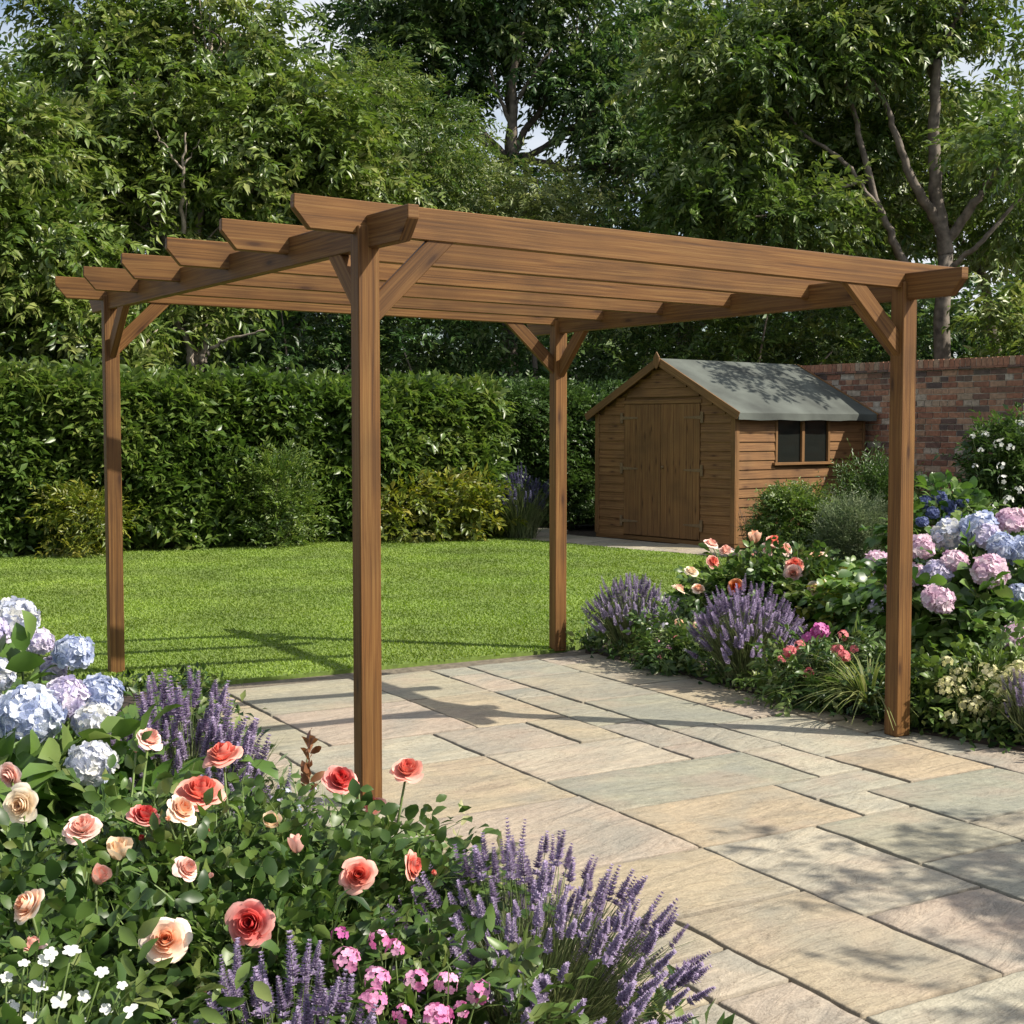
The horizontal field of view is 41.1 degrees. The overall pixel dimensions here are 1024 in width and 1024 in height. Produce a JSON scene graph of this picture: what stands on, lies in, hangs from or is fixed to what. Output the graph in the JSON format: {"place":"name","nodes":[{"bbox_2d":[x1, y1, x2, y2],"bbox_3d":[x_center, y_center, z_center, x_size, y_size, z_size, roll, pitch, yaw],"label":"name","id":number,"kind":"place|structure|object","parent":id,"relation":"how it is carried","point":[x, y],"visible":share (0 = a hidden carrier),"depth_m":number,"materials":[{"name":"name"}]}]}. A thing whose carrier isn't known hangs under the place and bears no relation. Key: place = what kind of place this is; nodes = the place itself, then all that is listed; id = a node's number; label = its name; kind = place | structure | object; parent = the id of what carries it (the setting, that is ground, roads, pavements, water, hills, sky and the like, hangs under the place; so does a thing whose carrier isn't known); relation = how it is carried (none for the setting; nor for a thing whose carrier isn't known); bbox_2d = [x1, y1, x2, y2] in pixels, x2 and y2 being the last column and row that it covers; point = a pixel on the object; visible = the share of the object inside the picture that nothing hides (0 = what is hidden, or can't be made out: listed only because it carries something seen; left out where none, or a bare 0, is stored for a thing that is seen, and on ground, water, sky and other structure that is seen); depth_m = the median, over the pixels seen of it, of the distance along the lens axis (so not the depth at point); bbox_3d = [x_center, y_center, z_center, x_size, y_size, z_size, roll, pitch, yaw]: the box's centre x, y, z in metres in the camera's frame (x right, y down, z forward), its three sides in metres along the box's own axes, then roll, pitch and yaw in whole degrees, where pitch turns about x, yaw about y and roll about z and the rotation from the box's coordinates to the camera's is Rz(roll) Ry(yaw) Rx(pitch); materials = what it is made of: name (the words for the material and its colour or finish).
{"place":"outdoors","nodes":[
{"label":"outdoors","id":0,"kind":"place"},
{"bbox_2d":[197,753,415,842],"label":"rose bush","id":1,"kind":"object","parent":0,"point":[284,788],"visible":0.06,"depth_m":3.66,"materials":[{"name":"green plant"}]},
{"bbox_2d":[0,534,747,691],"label":"lawn","id":2,"kind":"structure","parent":0,"point":[577,646],"depth_m":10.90,"materials":[{"name":"green plant"}]},
{"bbox_2d":[16,465,149,558],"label":"golden shrub","id":3,"kind":"object","parent":2,"relation":"on","point":[82,545],"visible":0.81,"depth_m":15.59,"materials":[{"name":"green plant"}]},
{"bbox_2d":[215,432,337,547],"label":"spiraea shrub","id":4,"kind":"object","parent":2,"relation":"on","point":[287,495],"visible":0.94,"depth_m":16.84,"materials":[{"name":"green plant"}]},
{"bbox_2d":[350,461,528,542],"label":"golden shrub","id":5,"kind":"object","parent":2,"relation":"on","point":[477,515],"visible":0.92,"depth_m":17.79,"materials":[{"name":"green plant"}]},
{"bbox_2d":[8,524,855,648],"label":"ground","id":6,"kind":"structure","parent":0,"point":[588,530],"depth_m":20.50,"materials":[{"name":"soil"}]},
{"bbox_2d":[0,59,186,369],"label":"ash tree","id":7,"kind":"object","parent":6,"relation":"on","point":[38,172],"visible":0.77,"depth_m":17.87,"materials":[{"name":"green plant"}]},
{"bbox_2d":[0,233,214,408],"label":"understorey shrub","id":8,"kind":"object","parent":6,"relation":"on","point":[153,344],"visible":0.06,"depth_m":17.79,"materials":[{"name":"green plant"}]},
{"bbox_2d":[0,34,240,356],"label":"beech tree","id":9,"kind":"object","parent":6,"relation":"on","point":[16,65],"visible":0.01,"depth_m":27.52,"materials":[{"name":"green plant"}]},
{"bbox_2d":[124,235,316,371],"bbox_3d":[-5.687,-2.243,23.235,5.049,4.956,3.667,0,3,0],"label":"understorey shrub","id":10,"kind":"object","parent":6,"relation":"on","point":[227,353],"visible":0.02,"depth_m":23.08,"materials":[{"name":"green plant"}]},
{"bbox_2d":[0,0,445,371],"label":"broadleaf tree","id":11,"kind":"object","parent":6,"relation":"on","point":[190,126],"visible":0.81,"depth_m":20.05,"materials":[{"name":"green plant"}]},
{"bbox_2d":[0,353,519,557],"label":"laurel hedge","id":12,"kind":"object","parent":6,"relation":"on","point":[191,436],"visible":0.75,"depth_m":16.75,"materials":[{"name":"green plant"}]},
{"bbox_2d":[136,18,453,370],"bbox_3d":[-4.731,-5.390,29.436,9.495,10.317,5.825,1,4,22],"label":"beech tree","id":13,"kind":"object","parent":6,"relation":"on","point":[315,318],"depth_m":28.72,"materials":[{"name":"green plant"}]},
{"bbox_2d":[162,309,453,409],"bbox_3d":[-3.412,-1.968,22.513,5.077,4.767,3.651,-1,4,-23],"label":"understorey shrub","id":14,"kind":"object","parent":6,"relation":"on","point":[311,365],"visible":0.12,"depth_m":21.93,"materials":[{"name":"green plant"}]},
{"bbox_2d":[90,687,639,1023],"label":"flower bed","id":15,"kind":"object","parent":6,"relation":"on","point":[128,699],"visible":0.02,"depth_m":7.28,"materials":[{"name":"soil"}]},
{"bbox_2d":[0,917,272,1023],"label":"impatiens plant","id":16,"kind":"object","parent":15,"relation":"on","point":[120,995],"visible":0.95,"depth_m":2.23,"materials":[{"name":"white plant"}]},
{"bbox_2d":[0,596,278,867],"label":"hydrangea","id":17,"kind":"object","parent":15,"relation":"on","point":[56,717],"visible":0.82,"depth_m":3.77,"materials":[{"name":"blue plant"}]},
{"bbox_2d":[71,666,312,832],"bbox_3d":[-0.994,0.817,4.008,0.796,0.743,0.800,-2,4,-29],"label":"lavender clump","id":18,"kind":"object","parent":15,"relation":"on","point":[179,755],"visible":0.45,"depth_m":3.96,"materials":[{"name":"purple plant"}]},
{"bbox_2d":[0,728,488,1023],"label":"rose bush","id":19,"kind":"object","parent":15,"relation":"on","point":[37,903],"visible":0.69,"depth_m":2.64,"materials":[{"name":"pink plant"}]},
{"bbox_2d":[0,741,511,1023],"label":"rose bush","id":20,"kind":"object","parent":15,"relation":"on","point":[249,922],"visible":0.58,"depth_m":2.98,"materials":[{"name":"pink plant"}]},
{"bbox_2d":[228,767,323,829],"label":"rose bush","id":21,"kind":"object","parent":15,"relation":"on","point":[287,783],"visible":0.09,"depth_m":3.83,"materials":[{"name":"green plant"}]},
{"bbox_2d":[162,930,403,1023],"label":"lavender clump","id":22,"kind":"object","parent":15,"relation":"on","point":[263,1009],"visible":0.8,"depth_m":2.34,"materials":[{"name":"purple plant"}]},
{"bbox_2d":[53,728,554,1020],"bbox_3d":[-0.434,0.963,3.104,1.120,0.783,1.409,0,3,0],"label":"rose bush","id":23,"kind":"object","parent":15,"relation":"on","point":[357,875],"visible":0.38,"depth_m":3.10,"materials":[{"name":"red plant"}]},
{"bbox_2d":[16,661,734,1023],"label":"ground cover","id":24,"kind":"object","parent":15,"relation":"on","point":[204,703],"visible":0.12,"depth_m":6.70,"materials":[{"name":"green plant"}]},
{"bbox_2d":[164,873,605,1023],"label":"phlox plant","id":25,"kind":"object","parent":15,"relation":"on","point":[438,1010],"visible":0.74,"depth_m":2.60,"materials":[{"name":"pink plant"}]},
{"bbox_2d":[380,817,715,1023],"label":"lavender clump","id":26,"kind":"object","parent":15,"relation":"on","point":[587,936],"visible":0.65,"depth_m":2.90,"materials":[{"name":"purple plant"}]},
{"bbox_2d":[297,24,522,216],"bbox_3d":[-1.962,-4.105,23.141,4.384,8.463,4.196,0,3,0],"label":"young ash tree","id":27,"kind":"object","parent":6,"relation":"on","point":[439,169],"visible":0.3,"depth_m":22.42,"materials":[{"name":"green plant"}]},
{"bbox_2d":[304,313,582,404],"bbox_3d":[-1.161,-1.987,22.705,4.733,4.753,3.511,0,3,0],"label":"understorey shrub","id":28,"kind":"object","parent":6,"relation":"on","point":[453,365],"visible":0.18,"depth_m":22.31,"materials":[{"name":"green plant"}]},
{"bbox_2d":[298,0,729,378],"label":"oak tree","id":29,"kind":"object","parent":6,"relation":"on","point":[500,36],"visible":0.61,"depth_m":25.00,"materials":[{"name":"green plant"}]},
{"bbox_2d":[487,462,548,538],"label":"lavender clump","id":30,"kind":"object","parent":6,"relation":"on","point":[521,505],"visible":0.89,"depth_m":18.21,"materials":[{"name":"green plant"}]},
{"bbox_2d":[439,137,645,406],"bbox_3d":[0.386,-2.941,22.433,3.712,6.215,2.928,0,3,0],"label":"birch tree","id":31,"kind":"object","parent":6,"relation":"on","point":[520,201],"visible":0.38,"depth_m":21.91,"materials":[{"name":"green plant"}]},
{"bbox_2d":[472,370,628,529],"bbox_3d":[1.104,-0.916,21.118,4.573,2.527,1.756,-2,4,-30],"label":"privet hedge","id":32,"kind":"object","parent":6,"relation":"on","point":[531,446],"visible":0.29,"depth_m":20.35,"materials":[{"name":"green plant"}]},
{"bbox_2d":[164,234,1023,382],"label":"woodland","id":33,"kind":"object","parent":6,"relation":"on","point":[606,355],"visible":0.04,"depth_m":40.20,"materials":[{"name":"green plant"}]},
{"bbox_2d":[493,322,735,405],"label":"understorey shrub","id":34,"kind":"object","parent":6,"relation":"on","point":[581,373],"visible":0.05,"depth_m":24.03,"materials":[{"name":"green plant"}]},
{"bbox_2d":[402,0,922,358],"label":"beech tree","id":35,"kind":"object","parent":6,"relation":"on","point":[653,13],"visible":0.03,"depth_m":29.47,"materials":[{"name":"green plant"}]},
{"bbox_2d":[598,226,890,380],"bbox_3d":[3.972,-2.277,23.523,4.982,5.497,3.214,0,3,0],"label":"understorey shrub","id":36,"kind":"object","parent":6,"relation":"on","point":[739,343],"visible":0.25,"depth_m":23.19,"materials":[{"name":"green plant"}]},
{"bbox_2d":[738,476,839,557],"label":"box shrub","id":37,"kind":"object","parent":6,"relation":"on","point":[785,504],"visible":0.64,"depth_m":15.40,"materials":[{"name":"green plant"}]},
{"bbox_2d":[585,606,1023,751],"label":"flower bed","id":38,"kind":"object","parent":6,"relation":"on","point":[1018,747],"visible":0.07,"depth_m":7.00,"materials":[{"name":"soil"}]},
{"bbox_2d":[581,573,681,653],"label":"lavender clump","id":39,"kind":"object","parent":38,"relation":"on","point":[613,614],"visible":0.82,"depth_m":8.71,"materials":[{"name":"purple plant"}]},
{"bbox_2d":[622,591,733,676],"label":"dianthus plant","id":40,"kind":"object","parent":38,"relation":"on","point":[678,634],"visible":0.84,"depth_m":8.24,"materials":[{"name":"green plant"}]},
{"bbox_2d":[685,575,807,682],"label":"lavender clump","id":41,"kind":"object","parent":38,"relation":"on","point":[730,639],"visible":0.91,"depth_m":7.70,"materials":[{"name":"purple plant"}]},
{"bbox_2d":[663,530,838,626],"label":"rose bush","id":42,"kind":"object","parent":38,"relation":"on","point":[723,576],"visible":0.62,"depth_m":9.88,"materials":[{"name":"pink plant"}]},
{"bbox_2d":[561,533,1023,753],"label":"ground cover","id":43,"kind":"object","parent":38,"relation":"on","point":[593,639],"visible":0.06,"depth_m":7.29,"materials":[{"name":"green plant"}]},
{"bbox_2d":[725,535,871,633],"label":"rose bush","id":44,"kind":"object","parent":38,"relation":"on","point":[797,573],"visible":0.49,"depth_m":9.61,"materials":[{"name":"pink plant"}]},
{"bbox_2d":[733,609,885,716],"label":"valerian plant","id":45,"kind":"object","parent":38,"relation":"on","point":[819,643],"visible":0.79,"depth_m":7.24,"materials":[{"name":"green plant"}]},
{"bbox_2d":[794,566,883,641],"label":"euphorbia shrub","id":46,"kind":"object","parent":38,"relation":"on","point":[805,610],"visible":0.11,"depth_m":9.22,"materials":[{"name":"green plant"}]},
{"bbox_2d":[798,550,886,642],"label":"hydrangea","id":47,"kind":"object","parent":38,"relation":"on","point":[847,584],"visible":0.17,"depth_m":8.91,"materials":[{"name":"green plant"}]},
{"bbox_2d":[802,486,887,560],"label":"rosemary shrub","id":48,"kind":"object","parent":38,"relation":"on","point":[849,520],"visible":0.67,"depth_m":14.56,"materials":[{"name":"green plant"}]},
{"bbox_2d":[750,647,969,729],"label":"ornamental grass","id":49,"kind":"object","parent":38,"relation":"on","point":[862,687],"depth_m":6.82,"materials":[{"name":"green plant"}]},
{"bbox_2d":[814,435,932,544],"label":"conifer shrub","id":50,"kind":"object","parent":38,"relation":"on","point":[878,480],"visible":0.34,"depth_m":16.33,"materials":[{"name":"green plant"}]},
{"bbox_2d":[830,506,1023,669],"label":"hydrangea","id":51,"kind":"object","parent":38,"relation":"on","point":[972,588],"visible":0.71,"depth_m":7.87,"materials":[{"name":"green plant"}]},
{"bbox_2d":[840,649,1023,742],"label":"leafy plant","id":52,"kind":"object","parent":38,"relation":"on","point":[923,703],"visible":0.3,"depth_m":6.61,"materials":[{"name":"green plant"}]},
{"bbox_2d":[858,469,1009,563],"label":"hydrangea","id":53,"kind":"object","parent":38,"relation":"on","point":[937,502],"visible":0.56,"depth_m":13.55,"materials":[{"name":"green plant"}]},
{"bbox_2d":[910,615,1023,733],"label":"cream hydrangea","id":54,"kind":"object","parent":38,"relation":"on","point":[993,661],"visible":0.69,"depth_m":6.54,"materials":[{"name":"green plant"}]},
{"bbox_2d":[933,401,1023,529],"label":"white rose bush","id":55,"kind":"object","parent":38,"relation":"on","point":[1000,477],"visible":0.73,"depth_m":15.67,"materials":[{"name":"green plant"}]},
{"bbox_2d":[985,669,1023,742],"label":"lavender clump","id":56,"kind":"object","parent":38,"relation":"on","point":[1016,703],"visible":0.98,"depth_m":6.26,"materials":[{"name":"purple plant"}]},
{"bbox_2d":[603,0,1023,358],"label":"lime tree","id":57,"kind":"object","parent":6,"relation":"on","point":[859,63],"visible":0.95,"depth_m":21.34,"materials":[{"name":"green plant"}]},
{"bbox_2d":[742,235,980,365],"bbox_3d":[6.261,-2.246,24.254,4.512,5.163,3.194,0,3,0],"label":"understorey shrub","id":58,"kind":"object","parent":6,"relation":"on","point":[923,329],"visible":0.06,"depth_m":24.04,"materials":[{"name":"green plant"}]},
{"bbox_2d":[762,15,1023,354],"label":"maple tree","id":59,"kind":"object","parent":6,"relation":"on","point":[1006,272],"visible":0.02,"depth_m":28.29,"materials":[{"name":"green plant"}]},
{"bbox_2d":[800,355,1023,531],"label":"brick wall","id":60,"kind":"structure","parent":6,"relation":"on","point":[949,393],"depth_m":17.62,"materials":[{"name":"red brick"}]},
{"bbox_2d":[953,282,1023,357],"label":"understorey shrub","id":61,"kind":"object","parent":6,"relation":"on","point":[995,344],"visible":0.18,"depth_m":20.43,"materials":[{"name":"green plant"}]},
{"bbox_2d":[424,799,572,926],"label":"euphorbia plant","id":62,"kind":"object","parent":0,"point":[498,840],"visible":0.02,"depth_m":3.42,"materials":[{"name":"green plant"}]},
{"bbox_2d":[0,0,1023,371],"label":"sky","id":63,"kind":"structure","parent":0,"point":[539,139],"materials":[{"name":"white"}]},
{"bbox_2d":[217,649,1023,1023],"bbox_3d":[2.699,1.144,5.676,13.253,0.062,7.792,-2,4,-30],"label":"patio","id":64,"kind":"structure","parent":0,"point":[837,868],"depth_m":5.19,"materials":[{"name":"stone"}]},
{"bbox_2d":[55,193,967,807],"bbox_3d":[-0.261,-0.155,7.291,3.343,2.349,4.309,-2,4,-31],"label":"pergola","id":65,"kind":"object","parent":64,"relation":"on","point":[367,265],"visible":0.96,"depth_m":6.42,"materials":[{"name":"brown wood"}]},
{"bbox_2d":[532,528,761,556],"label":"path","id":66,"kind":"structure","parent":0,"point":[543,534],"depth_m":17.40,"materials":[{"name":"beige concrete"}]},
{"bbox_2d":[584,352,878,548],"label":"garden shed","id":67,"kind":"structure","parent":66,"relation":"on","point":[694,452],"depth_m":17.65,"materials":[{"name":"wood"}]},
{"bbox_2d":[620,404,660,536],"bbox_3d":[1.697,-0.555,18.045,0.036,1.725,0.750,-3,4,-39],"label":"door","id":68,"kind":"structure","parent":67,"relation":"in","point":[642,423],"depth_m":18.01,"materials":[{"name":"wood"}]},
{"bbox_2d":[660,403,702,539],"bbox_3d":[2.162,-0.520,17.455,0.066,1.725,0.750,-3,4,-39],"label":"door","id":69,"kind":"structure","parent":67,"relation":"in","point":[681,469],"depth_m":17.46,"materials":[{"name":"wood"}]},
{"bbox_2d":[772,420,833,464],"bbox_3d":[3.742,-0.931,17.544,1.180,0.645,0.080,-3,4,-39],"label":"window","id":70,"kind":"structure","parent":67,"relation":"in","point":[797,442],"depth_m":17.54,"materials":[{"name":"black glass"}]},
{"bbox_2d":[732,504,753,547],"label":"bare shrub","id":71,"kind":"object","parent":66,"relation":"on","point":[744,528],"visible":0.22,"depth_m":15.95,"materials":[{"name":"brown plant"}]}
]}

